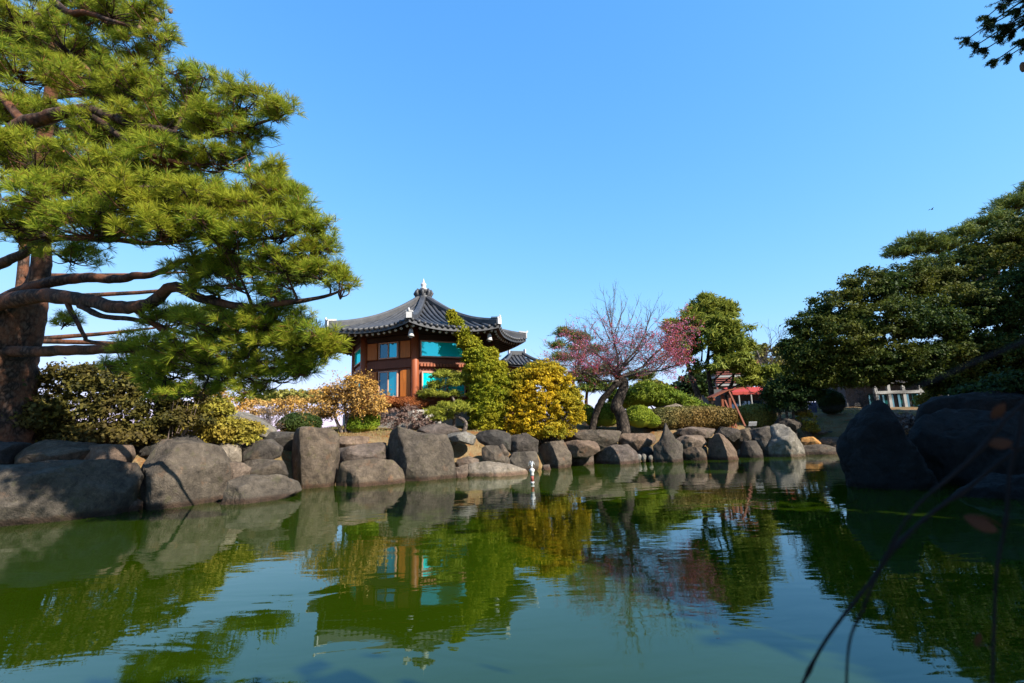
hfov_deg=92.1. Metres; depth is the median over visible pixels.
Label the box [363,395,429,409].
rust hedge
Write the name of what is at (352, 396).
tree
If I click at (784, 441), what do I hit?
boulder
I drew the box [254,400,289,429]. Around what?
bare shrub
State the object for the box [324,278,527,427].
octagonal pavilion
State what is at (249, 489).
boulder
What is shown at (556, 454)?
boulder
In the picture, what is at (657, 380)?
distant tree
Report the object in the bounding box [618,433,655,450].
boulder
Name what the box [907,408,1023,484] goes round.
boulder
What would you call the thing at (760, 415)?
olive shrub
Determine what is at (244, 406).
tan shrub
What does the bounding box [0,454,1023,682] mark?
water
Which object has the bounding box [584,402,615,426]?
round shrub
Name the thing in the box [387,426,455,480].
boulder
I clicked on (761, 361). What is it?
bare tree
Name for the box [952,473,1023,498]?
boulder
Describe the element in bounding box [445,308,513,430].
leaning evergreen
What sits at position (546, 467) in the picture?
boulder
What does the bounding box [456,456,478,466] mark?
boulder
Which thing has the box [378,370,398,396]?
window
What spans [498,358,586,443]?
golden shrub
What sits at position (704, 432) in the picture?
boulder
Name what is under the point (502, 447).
boulder
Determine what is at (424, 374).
window
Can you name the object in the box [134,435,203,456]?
boulder
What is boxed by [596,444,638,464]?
boulder
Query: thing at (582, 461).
boulder
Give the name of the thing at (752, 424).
garden sign
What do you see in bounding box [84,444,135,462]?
boulder
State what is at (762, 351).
distant tree
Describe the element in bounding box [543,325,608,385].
pine tree
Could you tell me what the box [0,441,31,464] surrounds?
boulder
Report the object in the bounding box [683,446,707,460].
boulder
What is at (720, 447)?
boulder
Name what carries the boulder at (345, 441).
on the ground at (837, 428)
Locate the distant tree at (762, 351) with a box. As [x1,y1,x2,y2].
[752,343,788,386]
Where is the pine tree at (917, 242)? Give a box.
[879,181,1023,333]
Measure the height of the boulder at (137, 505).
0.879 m
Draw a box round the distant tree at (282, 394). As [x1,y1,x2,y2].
[246,387,333,414]
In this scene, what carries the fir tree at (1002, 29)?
on the ground at (837, 428)
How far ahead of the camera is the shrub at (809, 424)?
25.37 m
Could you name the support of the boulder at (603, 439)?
on the ground at (837, 428)
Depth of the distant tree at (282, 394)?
60.20 m
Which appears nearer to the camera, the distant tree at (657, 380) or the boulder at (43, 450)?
the boulder at (43, 450)
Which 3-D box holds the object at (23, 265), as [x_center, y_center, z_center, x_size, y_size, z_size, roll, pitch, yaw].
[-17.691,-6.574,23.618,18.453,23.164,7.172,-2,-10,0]
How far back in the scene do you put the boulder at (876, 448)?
12.03 m
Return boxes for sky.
[0,0,1023,433]
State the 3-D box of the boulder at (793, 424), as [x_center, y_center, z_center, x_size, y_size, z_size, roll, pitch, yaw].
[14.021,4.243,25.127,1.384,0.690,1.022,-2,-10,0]
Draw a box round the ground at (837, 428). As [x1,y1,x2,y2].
[121,407,917,499]
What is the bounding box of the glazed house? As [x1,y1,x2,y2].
[816,380,942,408]
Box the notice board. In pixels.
[808,402,816,412]
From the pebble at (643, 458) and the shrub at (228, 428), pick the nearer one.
the shrub at (228, 428)
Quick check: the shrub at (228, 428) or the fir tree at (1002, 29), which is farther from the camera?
the shrub at (228, 428)
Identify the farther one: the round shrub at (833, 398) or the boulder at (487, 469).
the round shrub at (833, 398)
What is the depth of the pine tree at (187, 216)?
9.07 m
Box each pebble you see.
[641,454,645,462]
[648,455,652,461]
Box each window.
[354,347,360,366]
[378,341,399,359]
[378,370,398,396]
[420,340,462,358]
[421,371,465,396]
[741,401,749,404]
[881,394,894,406]
[897,393,909,406]
[911,393,918,406]
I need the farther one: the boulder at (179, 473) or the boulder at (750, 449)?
the boulder at (750, 449)
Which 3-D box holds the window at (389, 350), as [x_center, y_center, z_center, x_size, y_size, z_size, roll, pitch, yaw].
[-5.814,0.440,23.343,1.040,0.780,0.185,-5,-10,18]
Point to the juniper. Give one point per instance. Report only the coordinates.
(648, 393)
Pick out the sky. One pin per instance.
(518, 159)
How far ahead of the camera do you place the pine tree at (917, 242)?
32.10 m
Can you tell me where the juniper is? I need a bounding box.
[607,379,714,408]
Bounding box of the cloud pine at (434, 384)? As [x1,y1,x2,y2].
[415,368,471,425]
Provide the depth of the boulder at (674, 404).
26.56 m
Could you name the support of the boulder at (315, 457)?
on the ground at (837, 428)
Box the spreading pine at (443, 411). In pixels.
[422,398,472,431]
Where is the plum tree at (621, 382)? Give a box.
[532,282,704,444]
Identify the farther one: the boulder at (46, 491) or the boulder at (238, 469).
the boulder at (238, 469)
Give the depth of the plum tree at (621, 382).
23.96 m
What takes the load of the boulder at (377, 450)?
on the ground at (837, 428)
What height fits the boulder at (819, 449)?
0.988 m
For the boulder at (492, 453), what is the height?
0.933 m
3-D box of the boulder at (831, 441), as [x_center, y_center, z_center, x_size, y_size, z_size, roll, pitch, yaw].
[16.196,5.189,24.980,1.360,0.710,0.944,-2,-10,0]
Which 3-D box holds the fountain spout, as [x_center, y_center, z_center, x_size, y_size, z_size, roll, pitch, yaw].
[0.616,4.179,15.183,0.213,0.997,0.197,-2,-10,0]
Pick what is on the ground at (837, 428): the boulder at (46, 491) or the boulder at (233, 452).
the boulder at (233, 452)
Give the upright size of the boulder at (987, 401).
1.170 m
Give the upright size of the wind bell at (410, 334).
0.570 m
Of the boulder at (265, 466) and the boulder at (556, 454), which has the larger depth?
the boulder at (556, 454)
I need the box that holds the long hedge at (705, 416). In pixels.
[645,405,738,428]
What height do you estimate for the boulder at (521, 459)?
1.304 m
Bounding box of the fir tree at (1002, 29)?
[953,0,1023,71]
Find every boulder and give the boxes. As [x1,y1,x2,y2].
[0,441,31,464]
[0,459,143,526]
[14,439,96,463]
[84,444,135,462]
[127,498,142,511]
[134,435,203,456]
[140,439,231,509]
[219,443,241,461]
[220,474,301,504]
[230,411,276,436]
[230,461,250,479]
[241,439,282,461]
[243,459,288,475]
[261,431,294,450]
[291,426,339,488]
[336,458,404,486]
[339,436,369,447]
[339,442,386,462]
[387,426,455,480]
[417,423,459,434]
[447,431,475,444]
[455,464,468,477]
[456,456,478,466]
[468,461,527,476]
[475,429,510,450]
[482,445,505,462]
[499,444,508,456]
[509,451,538,470]
[511,433,538,454]
[538,440,571,468]
[541,464,550,469]
[563,429,620,450]
[565,440,599,457]
[572,456,593,464]
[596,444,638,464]
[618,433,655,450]
[636,446,653,460]
[653,423,682,462]
[657,403,681,407]
[676,427,714,438]
[676,435,706,448]
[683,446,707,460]
[708,433,738,459]
[714,427,740,442]
[733,427,752,448]
[739,440,763,457]
[749,426,771,455]
[763,424,805,456]
[774,418,801,431]
[799,437,820,444]
[803,444,836,454]
[807,429,827,434]
[818,437,838,446]
[836,401,939,489]
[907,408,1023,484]
[914,390,1023,421]
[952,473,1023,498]
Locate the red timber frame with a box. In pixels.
[706,387,745,427]
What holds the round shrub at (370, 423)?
on the ground at (837, 428)
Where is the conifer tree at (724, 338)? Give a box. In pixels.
[658,290,783,406]
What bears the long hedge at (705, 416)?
on the ground at (837, 428)
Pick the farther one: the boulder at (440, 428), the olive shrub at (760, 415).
the olive shrub at (760, 415)
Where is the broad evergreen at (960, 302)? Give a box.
[771,208,1023,395]
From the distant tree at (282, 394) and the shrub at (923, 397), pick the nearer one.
the shrub at (923, 397)
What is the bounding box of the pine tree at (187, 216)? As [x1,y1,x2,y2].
[0,0,364,443]
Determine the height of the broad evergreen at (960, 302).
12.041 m
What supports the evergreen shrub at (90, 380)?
on the ground at (837, 428)
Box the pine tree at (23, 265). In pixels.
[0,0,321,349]
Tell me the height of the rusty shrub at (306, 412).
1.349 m
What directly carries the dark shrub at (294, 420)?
on the ground at (837, 428)
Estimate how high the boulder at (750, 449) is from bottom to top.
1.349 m
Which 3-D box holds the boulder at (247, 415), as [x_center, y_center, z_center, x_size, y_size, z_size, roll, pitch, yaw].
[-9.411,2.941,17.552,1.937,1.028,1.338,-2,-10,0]
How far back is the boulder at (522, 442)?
20.23 m
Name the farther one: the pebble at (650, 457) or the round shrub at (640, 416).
the round shrub at (640, 416)
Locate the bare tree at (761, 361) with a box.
[742,314,792,403]
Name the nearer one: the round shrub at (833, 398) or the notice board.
the round shrub at (833, 398)
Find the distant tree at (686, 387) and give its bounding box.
[670,369,715,396]
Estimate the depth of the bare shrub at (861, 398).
29.75 m
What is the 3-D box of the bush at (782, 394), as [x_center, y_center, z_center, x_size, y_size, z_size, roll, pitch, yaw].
[14.472,3.744,25.276,3.655,4.268,2.350,-2,-10,0]
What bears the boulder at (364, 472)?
in the water
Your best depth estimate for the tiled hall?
35.58 m
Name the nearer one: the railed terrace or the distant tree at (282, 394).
the railed terrace
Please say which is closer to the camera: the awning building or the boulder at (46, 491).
the boulder at (46, 491)
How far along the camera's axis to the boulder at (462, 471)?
17.87 m
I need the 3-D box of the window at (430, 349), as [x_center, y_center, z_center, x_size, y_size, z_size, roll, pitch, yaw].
[-3.274,0.390,23.516,2.271,0.780,0.185,3,-11,-26]
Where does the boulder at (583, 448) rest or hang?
on the boulder at (582, 461)
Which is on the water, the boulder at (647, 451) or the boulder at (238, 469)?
the boulder at (647, 451)
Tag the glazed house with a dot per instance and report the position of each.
(902, 399)
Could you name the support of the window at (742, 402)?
in the awning building
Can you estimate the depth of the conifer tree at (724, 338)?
33.87 m
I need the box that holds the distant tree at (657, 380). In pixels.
[635,378,694,396]
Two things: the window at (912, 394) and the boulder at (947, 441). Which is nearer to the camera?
the boulder at (947, 441)
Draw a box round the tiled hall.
[500,349,543,418]
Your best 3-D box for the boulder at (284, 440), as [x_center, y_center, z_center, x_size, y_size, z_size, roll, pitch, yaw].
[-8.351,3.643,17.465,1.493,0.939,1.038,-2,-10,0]
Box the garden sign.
[748,422,756,428]
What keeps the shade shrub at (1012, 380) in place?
on the ground at (837, 428)
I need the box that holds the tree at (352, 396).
[302,367,393,432]
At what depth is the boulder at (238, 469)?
14.00 m
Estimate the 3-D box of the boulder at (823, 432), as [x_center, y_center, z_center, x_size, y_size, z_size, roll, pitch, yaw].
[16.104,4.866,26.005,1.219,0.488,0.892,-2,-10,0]
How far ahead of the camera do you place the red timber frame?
25.15 m
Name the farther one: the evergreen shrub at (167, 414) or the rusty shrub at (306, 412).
the rusty shrub at (306, 412)
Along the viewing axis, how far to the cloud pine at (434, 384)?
22.08 m
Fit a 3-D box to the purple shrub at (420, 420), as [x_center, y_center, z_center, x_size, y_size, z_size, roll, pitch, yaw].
[-4.584,3.252,21.233,2.742,1.298,1.366,-2,-10,0]
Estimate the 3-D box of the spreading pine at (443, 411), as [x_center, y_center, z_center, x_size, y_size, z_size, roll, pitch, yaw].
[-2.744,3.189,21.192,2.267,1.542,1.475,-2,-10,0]
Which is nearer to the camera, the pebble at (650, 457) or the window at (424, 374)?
the pebble at (650, 457)
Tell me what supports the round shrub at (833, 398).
on the ground at (837, 428)
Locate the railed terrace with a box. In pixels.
[705,360,758,388]
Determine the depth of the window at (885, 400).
38.54 m
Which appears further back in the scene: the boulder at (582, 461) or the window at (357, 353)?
the window at (357, 353)
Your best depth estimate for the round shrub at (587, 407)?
25.45 m
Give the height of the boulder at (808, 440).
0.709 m
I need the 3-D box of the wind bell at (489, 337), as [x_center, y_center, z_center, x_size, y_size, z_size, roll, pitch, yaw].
[-1.073,-0.268,23.368,0.300,0.570,0.300,-2,-10,0]
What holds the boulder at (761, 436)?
in the water
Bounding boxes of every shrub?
[1,375,75,433]
[35,357,157,445]
[108,375,219,444]
[125,395,268,445]
[216,390,333,421]
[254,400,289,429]
[275,402,317,431]
[276,412,322,431]
[346,408,380,432]
[379,403,436,429]
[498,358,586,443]
[582,404,593,413]
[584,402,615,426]
[626,404,661,427]
[735,403,777,427]
[772,339,1023,682]
[795,411,820,436]
[817,389,845,413]
[844,386,884,409]
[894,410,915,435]
[910,386,939,405]
[943,365,1023,395]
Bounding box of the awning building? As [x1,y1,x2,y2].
[701,387,762,407]
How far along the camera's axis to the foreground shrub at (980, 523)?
0.85 m
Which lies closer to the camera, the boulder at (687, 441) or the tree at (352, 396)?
the tree at (352, 396)
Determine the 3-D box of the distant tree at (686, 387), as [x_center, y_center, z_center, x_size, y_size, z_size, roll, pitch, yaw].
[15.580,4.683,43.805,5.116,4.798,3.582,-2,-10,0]
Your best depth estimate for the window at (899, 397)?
38.54 m
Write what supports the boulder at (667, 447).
in the water
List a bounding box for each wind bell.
[408,328,413,337]
[486,332,492,341]
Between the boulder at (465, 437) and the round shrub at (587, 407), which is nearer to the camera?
the boulder at (465, 437)
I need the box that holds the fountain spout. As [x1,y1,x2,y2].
[529,461,534,483]
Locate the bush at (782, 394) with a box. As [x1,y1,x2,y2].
[755,376,827,436]
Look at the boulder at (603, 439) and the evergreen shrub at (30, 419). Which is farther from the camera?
the boulder at (603, 439)
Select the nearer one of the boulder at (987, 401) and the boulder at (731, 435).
the boulder at (987, 401)
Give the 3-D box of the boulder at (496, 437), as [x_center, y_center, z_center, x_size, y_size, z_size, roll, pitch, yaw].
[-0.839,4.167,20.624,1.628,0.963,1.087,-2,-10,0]

